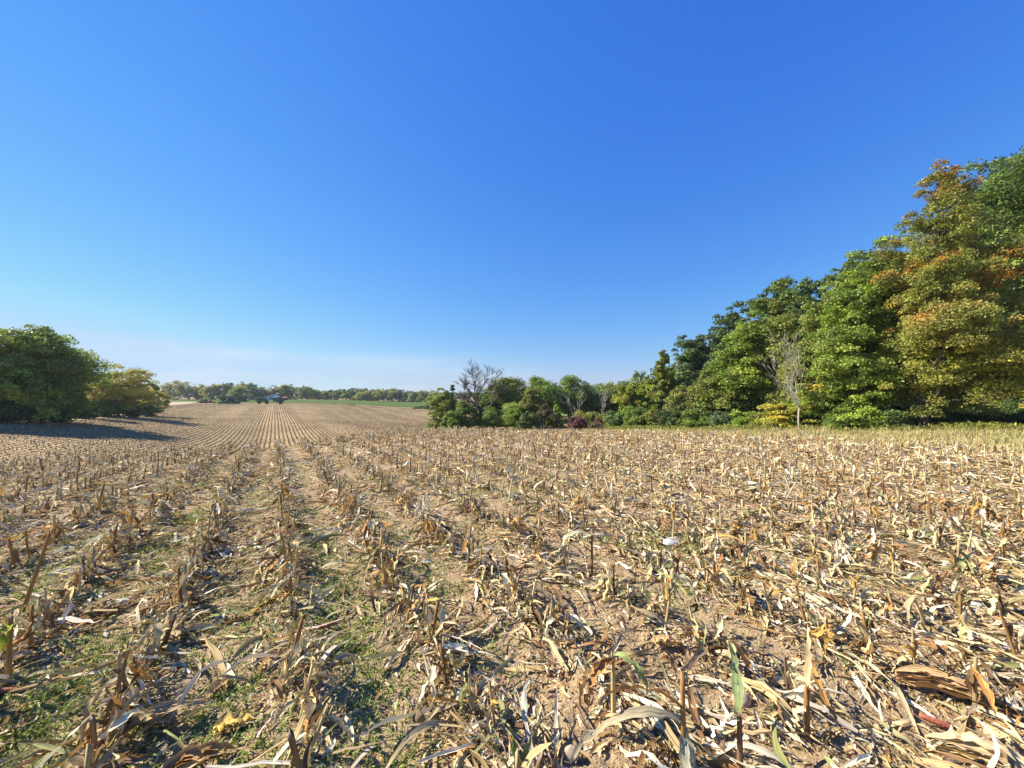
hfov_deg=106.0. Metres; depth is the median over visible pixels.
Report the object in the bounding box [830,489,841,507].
corn stub
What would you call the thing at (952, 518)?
corn stub
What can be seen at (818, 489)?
corn stub
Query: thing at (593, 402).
hedge tree
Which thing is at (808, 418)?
shrub
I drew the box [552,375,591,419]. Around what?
hedge tree
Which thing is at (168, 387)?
tree
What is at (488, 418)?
shrub
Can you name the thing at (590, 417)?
shrub
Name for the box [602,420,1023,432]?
undergrowth
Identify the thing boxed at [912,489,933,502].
corn stub
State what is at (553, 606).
corn stub
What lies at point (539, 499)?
corn stub
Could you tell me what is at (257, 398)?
lawn bush
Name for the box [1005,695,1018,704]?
field stone
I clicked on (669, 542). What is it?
field stone
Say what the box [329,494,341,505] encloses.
corn stub
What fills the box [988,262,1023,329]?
forest tree
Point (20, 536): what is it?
corn stub
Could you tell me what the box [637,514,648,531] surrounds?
corn stub
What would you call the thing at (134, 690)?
corn husk
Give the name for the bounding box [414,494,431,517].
corn stub
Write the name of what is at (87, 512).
corn stub
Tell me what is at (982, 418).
shrub
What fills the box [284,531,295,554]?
corn stub
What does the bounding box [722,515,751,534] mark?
corn stub
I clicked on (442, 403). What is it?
hedge tree
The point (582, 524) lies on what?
corn stub
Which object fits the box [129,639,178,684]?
corn stub
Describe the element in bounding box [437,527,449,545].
corn stub
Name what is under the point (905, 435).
dry grass
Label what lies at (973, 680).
corn stub
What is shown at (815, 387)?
maple
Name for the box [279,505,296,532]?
corn stub
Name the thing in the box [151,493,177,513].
corn stub
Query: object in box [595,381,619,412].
hedge tree
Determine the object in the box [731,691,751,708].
field stone
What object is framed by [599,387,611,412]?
bare sapling
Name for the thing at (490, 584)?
corn stub
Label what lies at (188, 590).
corn stub
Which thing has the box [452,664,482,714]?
corn stub
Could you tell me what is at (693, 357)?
broadleaf tree
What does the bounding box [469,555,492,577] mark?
corn stub
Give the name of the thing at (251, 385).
tree
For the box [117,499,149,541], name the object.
corn stub
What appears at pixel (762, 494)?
corn stub
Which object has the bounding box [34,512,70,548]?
corn stub
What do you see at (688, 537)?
corn stub
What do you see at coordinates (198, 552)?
corn stub
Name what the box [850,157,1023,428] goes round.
maple tree
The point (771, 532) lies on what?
corn stub
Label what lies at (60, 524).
corn stub
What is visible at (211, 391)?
tree
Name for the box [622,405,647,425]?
shrub
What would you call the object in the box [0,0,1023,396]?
sky
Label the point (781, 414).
maple
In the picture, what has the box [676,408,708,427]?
shrub
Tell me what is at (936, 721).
corn cob
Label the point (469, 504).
corn stub
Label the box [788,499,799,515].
corn stub
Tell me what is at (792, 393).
dead tree
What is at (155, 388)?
broadleaf tree
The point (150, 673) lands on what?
corn stub
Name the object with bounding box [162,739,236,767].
corn husk
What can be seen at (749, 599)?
corn stub
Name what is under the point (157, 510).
corn stub
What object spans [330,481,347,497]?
corn stub
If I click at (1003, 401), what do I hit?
shrub
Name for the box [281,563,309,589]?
corn stub
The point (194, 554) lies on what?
corn stub
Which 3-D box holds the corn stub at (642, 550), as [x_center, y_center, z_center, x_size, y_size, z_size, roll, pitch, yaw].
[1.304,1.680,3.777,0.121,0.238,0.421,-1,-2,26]
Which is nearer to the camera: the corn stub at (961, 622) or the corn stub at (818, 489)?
the corn stub at (961, 622)
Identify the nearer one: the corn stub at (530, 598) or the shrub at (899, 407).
the corn stub at (530, 598)
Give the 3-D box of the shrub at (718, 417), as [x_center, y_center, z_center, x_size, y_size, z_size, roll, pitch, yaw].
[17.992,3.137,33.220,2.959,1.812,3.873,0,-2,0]
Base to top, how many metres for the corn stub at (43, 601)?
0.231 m
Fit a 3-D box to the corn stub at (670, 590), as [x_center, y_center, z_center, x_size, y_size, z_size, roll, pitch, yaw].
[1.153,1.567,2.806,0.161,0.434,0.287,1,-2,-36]
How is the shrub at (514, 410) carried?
on the ground at (568, 711)
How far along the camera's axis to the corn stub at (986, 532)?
4.43 m
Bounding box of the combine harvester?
[218,397,239,403]
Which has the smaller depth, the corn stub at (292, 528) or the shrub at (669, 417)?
the corn stub at (292, 528)
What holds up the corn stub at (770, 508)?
on the ground at (568, 711)
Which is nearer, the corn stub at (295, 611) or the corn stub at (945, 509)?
the corn stub at (295, 611)
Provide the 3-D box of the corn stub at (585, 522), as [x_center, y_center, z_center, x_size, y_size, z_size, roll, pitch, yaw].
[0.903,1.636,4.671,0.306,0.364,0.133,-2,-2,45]
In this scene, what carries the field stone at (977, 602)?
on the ground at (568, 711)
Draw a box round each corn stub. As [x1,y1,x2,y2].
[0,502,12,510]
[0,508,14,523]
[0,535,39,568]
[0,558,10,572]
[0,575,7,586]
[0,605,56,658]
[0,609,17,675]
[3,556,21,570]
[6,508,25,521]
[13,598,75,638]
[14,491,45,512]
[16,504,37,515]
[17,529,43,560]
[19,528,62,614]
[20,587,76,620]
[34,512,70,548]
[34,704,150,767]
[39,496,51,509]
[40,602,60,626]
[47,521,71,539]
[56,496,91,522]
[56,566,115,591]
[60,506,92,523]
[71,546,115,576]
[73,553,104,585]
[79,649,158,743]
[80,505,94,518]
[81,483,111,510]
[83,524,135,555]
[85,494,115,512]
[86,617,169,673]
[86,689,147,767]
[91,544,120,567]
[93,494,116,507]
[97,539,132,561]
[100,526,139,553]
[109,509,142,540]
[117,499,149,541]
[118,512,157,533]
[122,655,159,699]
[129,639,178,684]
[143,490,164,506]
[146,500,169,523]
[148,494,175,513]
[150,578,197,597]
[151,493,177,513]
[153,559,205,589]
[154,565,194,618]
[155,483,175,504]
[162,602,188,644]
[185,515,225,552]
[185,540,203,577]
[186,545,201,577]
[193,523,227,545]
[193,528,226,553]
[197,513,219,529]
[197,542,222,558]
[203,514,233,533]
[206,502,221,527]
[210,493,238,508]
[217,495,231,517]
[218,488,230,502]
[261,540,309,571]
[261,548,308,575]
[264,483,293,512]
[267,698,358,767]
[268,510,293,524]
[268,614,312,688]
[268,658,341,730]
[269,574,315,604]
[271,493,299,512]
[273,562,298,591]
[274,532,290,553]
[275,479,294,499]
[276,490,305,506]
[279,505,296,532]
[280,501,304,516]
[281,513,293,523]
[281,519,301,531]
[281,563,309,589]
[281,651,356,703]
[282,593,298,623]
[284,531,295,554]
[285,515,303,539]
[285,545,308,574]
[291,628,306,673]
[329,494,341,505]
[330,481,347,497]
[334,485,358,514]
[334,493,346,505]
[340,485,357,507]
[342,501,350,517]
[348,504,374,536]
[353,507,362,522]
[358,514,375,537]
[359,530,388,545]
[359,535,405,578]
[363,535,378,554]
[369,525,394,562]
[371,554,404,592]
[387,549,409,575]
[395,490,413,503]
[397,577,419,620]
[398,488,420,515]
[401,484,407,500]
[405,586,440,619]
[407,594,448,648]
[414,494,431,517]
[416,512,433,523]
[416,512,434,535]
[417,597,447,645]
[427,518,455,535]
[428,642,466,698]
[432,521,441,543]
[432,637,458,674]
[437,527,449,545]
[441,527,455,545]
[447,536,455,556]
[450,479,464,502]
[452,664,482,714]
[454,490,469,508]
[456,524,474,562]
[457,490,483,515]
[465,495,475,512]
[466,549,491,573]
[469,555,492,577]
[470,498,490,516]
[478,670,506,742]
[479,577,501,591]
[486,505,501,524]
[488,724,533,767]
[497,511,507,528]
[498,572,538,606]
[501,555,519,596]
[506,510,517,530]
[510,505,531,533]
[510,579,551,627]
[512,476,534,507]
[520,591,558,628]
[530,492,549,513]
[530,519,561,554]
[534,496,560,516]
[542,610,589,643]
[546,537,587,573]
[554,501,566,522]
[554,529,593,576]
[565,512,573,530]
[569,668,696,767]
[570,489,581,505]
[575,523,594,534]
[576,503,598,530]
[578,650,648,715]
[580,566,616,593]
[582,495,591,509]
[582,559,627,599]
[606,491,617,515]
[612,530,627,549]
[612,584,643,611]
[621,484,649,504]
[622,528,642,554]
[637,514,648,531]
[637,589,680,619]
[639,541,650,573]
[644,545,662,568]
[645,496,658,509]
[648,570,692,627]
[655,511,665,530]
[658,548,680,575]
[659,502,670,513]
[660,498,688,536]
[669,606,723,655]
[679,520,696,546]
[680,527,713,555]
[686,503,702,519]
[690,551,726,583]
[693,506,712,525]
[695,492,714,507]
[704,551,731,597]
[705,532,728,557]
[705,635,774,680]
[706,503,736,531]
[709,610,727,653]
[710,643,743,767]
[716,532,755,574]
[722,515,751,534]
[723,538,740,562]
[732,575,754,613]
[736,499,761,518]
[743,519,769,543]
[744,578,791,616]
[746,494,758,503]
[748,503,770,522]
[756,472,774,505]
[758,500,785,521]
[758,549,794,576]
[763,515,781,545]
[765,495,783,508]
[767,652,839,715]
[773,530,805,554]
[784,500,823,535]
[786,519,808,535]
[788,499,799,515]
[790,556,807,580]
[790,624,839,740]
[791,583,830,629]
[793,537,831,564]
[796,555,831,589]
[798,493,829,513]
[805,612,835,653]
[809,485,826,501]
[820,495,847,514]
[820,502,834,523]
[823,521,839,539]
[827,541,858,572]
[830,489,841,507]
[834,572,877,602]
[835,503,848,528]
[838,521,852,548]
[843,496,861,512]
[844,611,895,671]
[847,511,859,526]
[853,534,912,573]
[860,500,880,518]
[861,472,881,504]
[862,528,877,551]
[866,514,883,532]
[870,586,910,629]
[875,492,901,515]
[876,488,904,512]
[877,491,887,506]
[877,538,910,581]
[881,512,895,533]
[885,518,927,540]
[889,594,951,628]
[890,631,938,679]
[899,562,948,593]
[900,499,928,514]
[904,511,915,525]
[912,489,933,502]
[914,499,939,515]
[914,518,944,547]
[916,496,952,529]
[932,509,965,531]
[933,497,965,518]
[935,493,954,507]
[938,530,991,555]
[939,539,980,577]
[944,653,1000,719]
[946,591,973,649]
[947,500,972,519]
[952,577,1023,614]
[958,582,1006,613]
[959,487,988,504]
[961,486,998,506]
[970,495,983,512]
[971,517,997,541]
[976,563,1002,583]
[979,499,1001,524]
[982,496,1005,512]
[990,513,1023,527]
[993,533,1012,560]
[994,519,1023,541]
[999,610,1023,657]
[1002,493,1023,507]
[1005,528,1023,542]
[1013,499,1023,517]
[1013,663,1023,729]
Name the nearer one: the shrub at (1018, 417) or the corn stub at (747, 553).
the corn stub at (747, 553)
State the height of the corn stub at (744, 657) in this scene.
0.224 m
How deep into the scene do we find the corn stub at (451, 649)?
2.37 m
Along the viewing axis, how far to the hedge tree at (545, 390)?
66.77 m
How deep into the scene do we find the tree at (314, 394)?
384.02 m
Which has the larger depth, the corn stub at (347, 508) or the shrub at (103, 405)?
the shrub at (103, 405)
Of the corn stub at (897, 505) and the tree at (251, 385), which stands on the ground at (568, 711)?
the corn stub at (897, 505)
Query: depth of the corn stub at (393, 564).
3.56 m
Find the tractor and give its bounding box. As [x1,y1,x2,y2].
[257,398,268,403]
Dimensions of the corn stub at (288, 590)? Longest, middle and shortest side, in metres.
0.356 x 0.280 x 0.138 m
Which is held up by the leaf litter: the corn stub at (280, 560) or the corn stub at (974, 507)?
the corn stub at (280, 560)
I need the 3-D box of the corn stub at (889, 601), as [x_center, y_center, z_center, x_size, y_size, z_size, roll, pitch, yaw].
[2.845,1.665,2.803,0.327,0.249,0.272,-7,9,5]
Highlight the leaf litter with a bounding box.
[0,431,1023,767]
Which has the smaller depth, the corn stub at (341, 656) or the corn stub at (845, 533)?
the corn stub at (341, 656)
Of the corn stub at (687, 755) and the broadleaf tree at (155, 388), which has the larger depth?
the broadleaf tree at (155, 388)
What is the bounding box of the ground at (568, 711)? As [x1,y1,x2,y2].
[0,397,1023,767]
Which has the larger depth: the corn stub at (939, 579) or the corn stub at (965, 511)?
the corn stub at (965, 511)
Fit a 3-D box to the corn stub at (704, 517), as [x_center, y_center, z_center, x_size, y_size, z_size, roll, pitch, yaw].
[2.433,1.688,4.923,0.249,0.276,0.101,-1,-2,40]
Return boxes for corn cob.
[0,687,18,694]
[318,621,336,628]
[919,713,955,730]
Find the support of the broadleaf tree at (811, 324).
on the ground at (568, 711)
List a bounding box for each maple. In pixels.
[747,402,803,427]
[786,382,841,422]
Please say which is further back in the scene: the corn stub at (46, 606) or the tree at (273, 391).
the tree at (273, 391)
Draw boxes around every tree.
[0,324,117,422]
[0,328,37,404]
[36,387,93,421]
[84,363,159,415]
[136,381,171,412]
[160,380,183,399]
[174,381,202,399]
[189,384,205,399]
[198,383,221,399]
[213,383,231,399]
[226,386,248,399]
[235,382,244,393]
[242,382,257,399]
[248,387,264,399]
[258,387,271,397]
[267,385,281,396]
[274,384,293,399]
[282,384,298,399]
[294,385,312,399]
[307,389,320,399]
[316,390,332,399]
[327,389,342,399]
[340,390,357,399]
[351,391,366,400]
[362,390,372,400]
[369,388,386,400]
[381,388,399,400]
[396,392,408,401]
[406,391,418,401]
[415,390,433,401]
[423,387,457,430]
[427,390,439,396]
[450,385,454,396]
[454,356,511,429]
[470,388,498,425]
[485,376,528,426]
[517,375,564,411]
[519,387,540,428]
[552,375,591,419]
[580,381,611,413]
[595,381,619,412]
[610,378,654,413]
[613,380,638,399]
[637,350,682,423]
[662,384,710,425]
[671,334,717,398]
[684,371,743,416]
[700,309,780,411]
[703,300,767,395]
[739,275,812,402]
[746,299,816,419]
[757,329,808,430]
[778,296,875,415]
[788,249,916,426]
[791,274,835,417]
[818,259,862,299]
[847,230,952,401]
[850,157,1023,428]
[925,145,1023,399]
[934,156,1023,402]
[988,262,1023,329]
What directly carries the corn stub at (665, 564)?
on the ground at (568, 711)
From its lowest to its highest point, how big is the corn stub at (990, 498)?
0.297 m
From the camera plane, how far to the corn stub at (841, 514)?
4.93 m
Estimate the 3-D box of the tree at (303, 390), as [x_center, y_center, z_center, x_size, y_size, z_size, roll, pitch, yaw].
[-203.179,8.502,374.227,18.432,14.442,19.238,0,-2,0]
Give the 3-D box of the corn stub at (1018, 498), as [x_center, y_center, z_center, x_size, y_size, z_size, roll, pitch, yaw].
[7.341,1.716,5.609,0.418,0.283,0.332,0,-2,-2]
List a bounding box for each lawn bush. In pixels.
[198,398,209,402]
[215,395,231,401]
[227,391,243,400]
[237,395,249,401]
[253,396,262,400]
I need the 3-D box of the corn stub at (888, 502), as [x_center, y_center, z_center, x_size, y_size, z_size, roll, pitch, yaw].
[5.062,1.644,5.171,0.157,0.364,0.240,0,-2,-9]
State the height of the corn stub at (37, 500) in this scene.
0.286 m
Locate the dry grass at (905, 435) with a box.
[575,423,1023,454]
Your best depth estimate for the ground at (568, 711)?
3.04 m
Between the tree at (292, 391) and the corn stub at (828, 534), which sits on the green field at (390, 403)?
the tree at (292, 391)
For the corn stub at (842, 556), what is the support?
on the leaf litter
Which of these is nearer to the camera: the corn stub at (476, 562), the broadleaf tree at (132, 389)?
the corn stub at (476, 562)
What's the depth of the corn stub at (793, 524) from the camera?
4.73 m
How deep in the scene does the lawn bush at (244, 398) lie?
279.80 m
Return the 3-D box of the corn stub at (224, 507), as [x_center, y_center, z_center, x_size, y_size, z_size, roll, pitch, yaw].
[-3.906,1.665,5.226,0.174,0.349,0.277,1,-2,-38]
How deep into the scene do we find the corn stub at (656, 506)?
5.64 m
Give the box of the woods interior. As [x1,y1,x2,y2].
[611,361,1023,409]
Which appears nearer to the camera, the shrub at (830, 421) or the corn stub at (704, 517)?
the corn stub at (704, 517)
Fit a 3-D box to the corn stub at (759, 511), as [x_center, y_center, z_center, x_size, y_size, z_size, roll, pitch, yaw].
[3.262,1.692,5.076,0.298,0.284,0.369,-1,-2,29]
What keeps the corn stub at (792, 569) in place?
on the ground at (568, 711)
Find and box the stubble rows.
[0,403,433,466]
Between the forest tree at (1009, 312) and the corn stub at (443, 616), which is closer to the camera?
the corn stub at (443, 616)
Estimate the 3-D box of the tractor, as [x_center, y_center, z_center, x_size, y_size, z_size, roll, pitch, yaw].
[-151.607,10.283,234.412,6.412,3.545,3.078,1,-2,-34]
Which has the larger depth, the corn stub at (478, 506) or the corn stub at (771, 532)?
the corn stub at (478, 506)
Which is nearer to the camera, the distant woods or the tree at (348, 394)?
the tree at (348, 394)
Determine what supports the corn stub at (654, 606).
on the ground at (568, 711)
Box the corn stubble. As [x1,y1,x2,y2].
[0,426,1023,767]
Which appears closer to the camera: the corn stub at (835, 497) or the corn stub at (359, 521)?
the corn stub at (359, 521)
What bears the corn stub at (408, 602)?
on the ground at (568, 711)
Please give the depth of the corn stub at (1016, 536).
4.20 m
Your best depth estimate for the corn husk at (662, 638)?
2.56 m
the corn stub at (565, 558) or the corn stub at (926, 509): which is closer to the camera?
the corn stub at (565, 558)
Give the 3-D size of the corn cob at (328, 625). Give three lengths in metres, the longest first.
0.130 x 0.033 x 0.031 m
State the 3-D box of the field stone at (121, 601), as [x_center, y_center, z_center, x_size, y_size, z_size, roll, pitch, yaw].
[-3.173,1.781,3.157,0.074,0.051,0.057,0,-2,-13]
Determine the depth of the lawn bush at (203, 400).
254.97 m
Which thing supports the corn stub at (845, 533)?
on the ground at (568, 711)
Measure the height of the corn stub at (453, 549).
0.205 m
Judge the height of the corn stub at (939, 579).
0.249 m
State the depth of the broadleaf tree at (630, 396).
46.62 m
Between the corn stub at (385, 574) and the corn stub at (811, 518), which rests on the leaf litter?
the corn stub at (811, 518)
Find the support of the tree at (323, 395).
on the green field at (390, 403)
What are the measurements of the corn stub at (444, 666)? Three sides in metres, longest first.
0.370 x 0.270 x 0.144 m
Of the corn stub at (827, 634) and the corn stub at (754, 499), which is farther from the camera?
the corn stub at (754, 499)
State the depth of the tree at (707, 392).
36.61 m
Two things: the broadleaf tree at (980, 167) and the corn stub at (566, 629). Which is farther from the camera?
the broadleaf tree at (980, 167)
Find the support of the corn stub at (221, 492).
on the ground at (568, 711)
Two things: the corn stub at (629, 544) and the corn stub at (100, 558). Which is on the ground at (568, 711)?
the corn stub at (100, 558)
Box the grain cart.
[268,396,285,403]
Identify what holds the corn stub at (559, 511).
on the ground at (568, 711)
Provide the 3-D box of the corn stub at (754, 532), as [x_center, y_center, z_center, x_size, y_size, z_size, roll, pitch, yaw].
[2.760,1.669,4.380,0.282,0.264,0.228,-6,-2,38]
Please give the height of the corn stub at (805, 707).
0.475 m
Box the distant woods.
[299,388,494,398]
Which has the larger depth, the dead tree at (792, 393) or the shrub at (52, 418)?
the shrub at (52, 418)
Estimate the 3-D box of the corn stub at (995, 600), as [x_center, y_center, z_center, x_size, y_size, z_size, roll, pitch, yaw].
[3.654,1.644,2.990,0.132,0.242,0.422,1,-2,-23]
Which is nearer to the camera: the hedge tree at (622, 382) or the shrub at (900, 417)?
the shrub at (900, 417)
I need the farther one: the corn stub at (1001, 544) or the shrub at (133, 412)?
the shrub at (133, 412)
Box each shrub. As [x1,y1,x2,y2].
[0,400,42,422]
[34,404,81,422]
[74,403,104,418]
[90,398,128,416]
[112,402,146,416]
[139,401,161,416]
[440,410,466,429]
[454,400,479,428]
[475,406,502,429]
[498,402,525,428]
[516,412,542,429]
[536,403,558,428]
[545,400,565,427]
[566,415,588,429]
[573,410,602,422]
[588,418,606,429]
[601,410,626,427]
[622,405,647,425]
[641,409,664,426]
[654,407,685,426]
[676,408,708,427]
[703,410,731,426]
[725,409,759,426]
[742,413,776,426]
[800,412,820,426]
[820,407,860,432]
[836,405,892,430]
[870,408,917,430]
[875,401,939,420]
[930,411,976,424]
[935,403,994,413]
[960,413,1004,423]
[968,398,1023,414]
[989,399,1023,414]
[994,411,1023,423]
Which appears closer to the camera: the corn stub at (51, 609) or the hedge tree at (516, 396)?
the corn stub at (51, 609)
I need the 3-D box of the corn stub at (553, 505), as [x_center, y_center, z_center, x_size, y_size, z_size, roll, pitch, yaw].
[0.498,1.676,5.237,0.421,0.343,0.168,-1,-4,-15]
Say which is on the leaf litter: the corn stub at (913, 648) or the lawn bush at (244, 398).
the corn stub at (913, 648)
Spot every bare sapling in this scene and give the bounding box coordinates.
[558,382,585,415]
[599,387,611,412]
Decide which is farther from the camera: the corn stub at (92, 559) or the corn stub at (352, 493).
the corn stub at (352, 493)
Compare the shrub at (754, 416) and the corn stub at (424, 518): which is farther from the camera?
the shrub at (754, 416)
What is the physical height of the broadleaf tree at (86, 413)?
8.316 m
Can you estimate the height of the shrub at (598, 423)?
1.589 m
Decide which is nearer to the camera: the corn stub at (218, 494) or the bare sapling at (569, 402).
the corn stub at (218, 494)
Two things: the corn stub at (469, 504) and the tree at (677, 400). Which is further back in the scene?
the tree at (677, 400)
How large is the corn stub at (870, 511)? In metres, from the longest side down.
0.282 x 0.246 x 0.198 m
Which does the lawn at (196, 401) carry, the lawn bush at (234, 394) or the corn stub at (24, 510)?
the lawn bush at (234, 394)
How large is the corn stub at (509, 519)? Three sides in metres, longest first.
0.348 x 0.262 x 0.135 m
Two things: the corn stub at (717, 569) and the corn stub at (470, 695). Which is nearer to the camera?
the corn stub at (470, 695)
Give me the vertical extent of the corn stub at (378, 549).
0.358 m
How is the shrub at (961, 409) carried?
on the ground at (568, 711)
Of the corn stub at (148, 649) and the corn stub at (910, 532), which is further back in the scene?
the corn stub at (910, 532)
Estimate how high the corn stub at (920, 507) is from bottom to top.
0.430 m
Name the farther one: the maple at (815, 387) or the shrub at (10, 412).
the shrub at (10, 412)
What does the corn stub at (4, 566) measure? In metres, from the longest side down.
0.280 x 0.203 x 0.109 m
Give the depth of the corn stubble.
8.68 m
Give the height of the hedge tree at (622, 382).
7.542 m
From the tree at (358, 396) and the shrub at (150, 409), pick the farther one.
the tree at (358, 396)
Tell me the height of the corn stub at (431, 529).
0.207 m
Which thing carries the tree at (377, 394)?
on the green field at (390, 403)
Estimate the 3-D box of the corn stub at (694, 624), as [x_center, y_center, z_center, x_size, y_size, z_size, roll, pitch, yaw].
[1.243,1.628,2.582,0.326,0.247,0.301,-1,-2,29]
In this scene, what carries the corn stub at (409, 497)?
on the ground at (568, 711)
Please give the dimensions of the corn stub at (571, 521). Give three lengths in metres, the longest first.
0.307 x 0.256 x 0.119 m
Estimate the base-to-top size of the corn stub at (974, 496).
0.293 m
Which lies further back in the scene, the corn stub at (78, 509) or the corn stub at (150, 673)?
the corn stub at (78, 509)
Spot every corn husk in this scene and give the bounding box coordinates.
[81,696,211,753]
[98,687,148,714]
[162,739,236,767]
[206,678,231,698]
[212,708,259,733]
[256,595,278,608]
[649,631,683,646]
[895,664,1016,717]
[925,729,1023,767]
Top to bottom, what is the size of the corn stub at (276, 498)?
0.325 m
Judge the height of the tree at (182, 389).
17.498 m
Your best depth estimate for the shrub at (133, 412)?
98.13 m
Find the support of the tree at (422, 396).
on the green field at (390, 403)
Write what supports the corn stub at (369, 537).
on the ground at (568, 711)
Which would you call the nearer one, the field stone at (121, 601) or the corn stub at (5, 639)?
the corn stub at (5, 639)
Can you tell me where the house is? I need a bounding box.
[264,394,279,399]
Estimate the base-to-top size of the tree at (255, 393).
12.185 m
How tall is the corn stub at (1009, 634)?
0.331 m
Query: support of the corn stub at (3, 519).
on the ground at (568, 711)
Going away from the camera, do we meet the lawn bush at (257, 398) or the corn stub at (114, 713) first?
the corn stub at (114, 713)
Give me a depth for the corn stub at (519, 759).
1.59 m
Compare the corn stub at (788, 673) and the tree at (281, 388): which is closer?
the corn stub at (788, 673)
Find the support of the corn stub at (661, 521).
on the ground at (568, 711)
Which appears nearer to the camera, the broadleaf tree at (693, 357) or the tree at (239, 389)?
the broadleaf tree at (693, 357)
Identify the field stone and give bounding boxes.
[119,598,128,603]
[412,710,424,725]
[562,744,578,761]
[663,537,679,546]
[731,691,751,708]
[969,600,983,607]
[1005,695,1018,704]
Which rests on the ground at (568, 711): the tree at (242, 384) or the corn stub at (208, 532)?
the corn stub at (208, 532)
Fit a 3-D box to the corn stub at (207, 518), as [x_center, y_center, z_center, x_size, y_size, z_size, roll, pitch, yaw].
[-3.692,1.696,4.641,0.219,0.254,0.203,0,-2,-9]
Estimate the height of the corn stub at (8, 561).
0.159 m
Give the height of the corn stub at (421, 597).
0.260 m
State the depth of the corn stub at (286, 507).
5.15 m
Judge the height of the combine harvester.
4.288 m
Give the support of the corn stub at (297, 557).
on the leaf litter
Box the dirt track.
[169,402,194,405]
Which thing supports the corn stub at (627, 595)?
on the ground at (568, 711)
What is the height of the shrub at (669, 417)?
2.311 m
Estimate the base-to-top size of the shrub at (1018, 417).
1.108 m
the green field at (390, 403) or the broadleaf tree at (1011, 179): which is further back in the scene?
the green field at (390, 403)
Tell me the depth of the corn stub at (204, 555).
3.82 m
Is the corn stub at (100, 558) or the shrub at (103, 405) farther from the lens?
the shrub at (103, 405)
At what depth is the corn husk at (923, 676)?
2.14 m
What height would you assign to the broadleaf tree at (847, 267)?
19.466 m
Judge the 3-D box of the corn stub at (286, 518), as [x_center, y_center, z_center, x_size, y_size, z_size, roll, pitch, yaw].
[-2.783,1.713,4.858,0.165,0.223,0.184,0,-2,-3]
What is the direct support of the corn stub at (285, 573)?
on the leaf litter
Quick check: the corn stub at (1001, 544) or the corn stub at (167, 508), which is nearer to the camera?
the corn stub at (1001, 544)
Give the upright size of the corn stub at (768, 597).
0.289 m
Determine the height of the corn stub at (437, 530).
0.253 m
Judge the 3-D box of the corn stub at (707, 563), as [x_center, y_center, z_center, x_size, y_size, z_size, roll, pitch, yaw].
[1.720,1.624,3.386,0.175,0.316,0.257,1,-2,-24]
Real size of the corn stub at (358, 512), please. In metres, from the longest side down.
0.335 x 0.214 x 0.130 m
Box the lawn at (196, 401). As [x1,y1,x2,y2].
[160,399,290,402]
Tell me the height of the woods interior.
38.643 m
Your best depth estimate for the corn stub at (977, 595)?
3.03 m
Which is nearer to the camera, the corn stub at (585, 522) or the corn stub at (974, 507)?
the corn stub at (585, 522)
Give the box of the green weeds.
[0,459,1023,767]
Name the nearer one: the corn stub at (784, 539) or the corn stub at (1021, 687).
the corn stub at (1021, 687)
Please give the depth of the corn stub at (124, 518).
4.51 m
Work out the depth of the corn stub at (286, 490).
5.49 m
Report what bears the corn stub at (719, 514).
on the ground at (568, 711)
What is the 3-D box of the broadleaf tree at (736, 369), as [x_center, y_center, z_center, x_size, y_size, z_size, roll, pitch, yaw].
[22.079,-1.403,36.865,6.958,11.119,7.219,0,-2,0]
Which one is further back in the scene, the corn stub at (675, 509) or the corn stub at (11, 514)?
the corn stub at (11, 514)
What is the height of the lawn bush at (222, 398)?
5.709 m
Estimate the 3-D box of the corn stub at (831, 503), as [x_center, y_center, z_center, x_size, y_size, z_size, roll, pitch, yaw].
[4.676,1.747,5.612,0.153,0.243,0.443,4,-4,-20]
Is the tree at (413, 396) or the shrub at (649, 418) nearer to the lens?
the shrub at (649, 418)
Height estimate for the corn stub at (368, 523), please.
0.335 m
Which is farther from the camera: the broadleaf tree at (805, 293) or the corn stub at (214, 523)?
the broadleaf tree at (805, 293)
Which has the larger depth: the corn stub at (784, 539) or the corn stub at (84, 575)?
the corn stub at (784, 539)
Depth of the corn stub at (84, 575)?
3.41 m
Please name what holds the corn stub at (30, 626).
on the leaf litter
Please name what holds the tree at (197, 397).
on the lawn at (196, 401)
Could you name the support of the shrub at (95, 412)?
on the ground at (568, 711)
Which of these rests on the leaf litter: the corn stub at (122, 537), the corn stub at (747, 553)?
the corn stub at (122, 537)
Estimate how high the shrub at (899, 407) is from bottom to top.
2.149 m
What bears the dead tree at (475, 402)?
on the ground at (568, 711)
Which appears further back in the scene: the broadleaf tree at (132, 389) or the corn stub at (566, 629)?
the broadleaf tree at (132, 389)
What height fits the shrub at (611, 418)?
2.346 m
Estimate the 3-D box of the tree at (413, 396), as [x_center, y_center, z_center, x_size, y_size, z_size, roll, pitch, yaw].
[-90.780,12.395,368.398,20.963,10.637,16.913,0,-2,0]
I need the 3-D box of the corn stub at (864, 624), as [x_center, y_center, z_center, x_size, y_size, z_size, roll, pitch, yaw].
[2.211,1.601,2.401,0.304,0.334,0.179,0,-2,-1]
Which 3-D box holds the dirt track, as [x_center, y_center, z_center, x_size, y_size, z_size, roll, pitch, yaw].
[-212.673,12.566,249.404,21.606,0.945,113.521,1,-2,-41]
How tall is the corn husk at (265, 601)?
0.070 m
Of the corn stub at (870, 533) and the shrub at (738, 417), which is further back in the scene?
the shrub at (738, 417)
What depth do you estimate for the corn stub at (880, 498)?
5.75 m
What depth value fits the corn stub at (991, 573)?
3.41 m
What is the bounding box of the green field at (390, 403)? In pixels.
[286,400,429,406]
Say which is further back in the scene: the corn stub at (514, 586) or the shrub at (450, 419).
the shrub at (450, 419)
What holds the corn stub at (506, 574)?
on the ground at (568, 711)
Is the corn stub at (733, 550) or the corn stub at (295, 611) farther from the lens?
the corn stub at (733, 550)
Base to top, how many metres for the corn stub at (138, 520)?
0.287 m

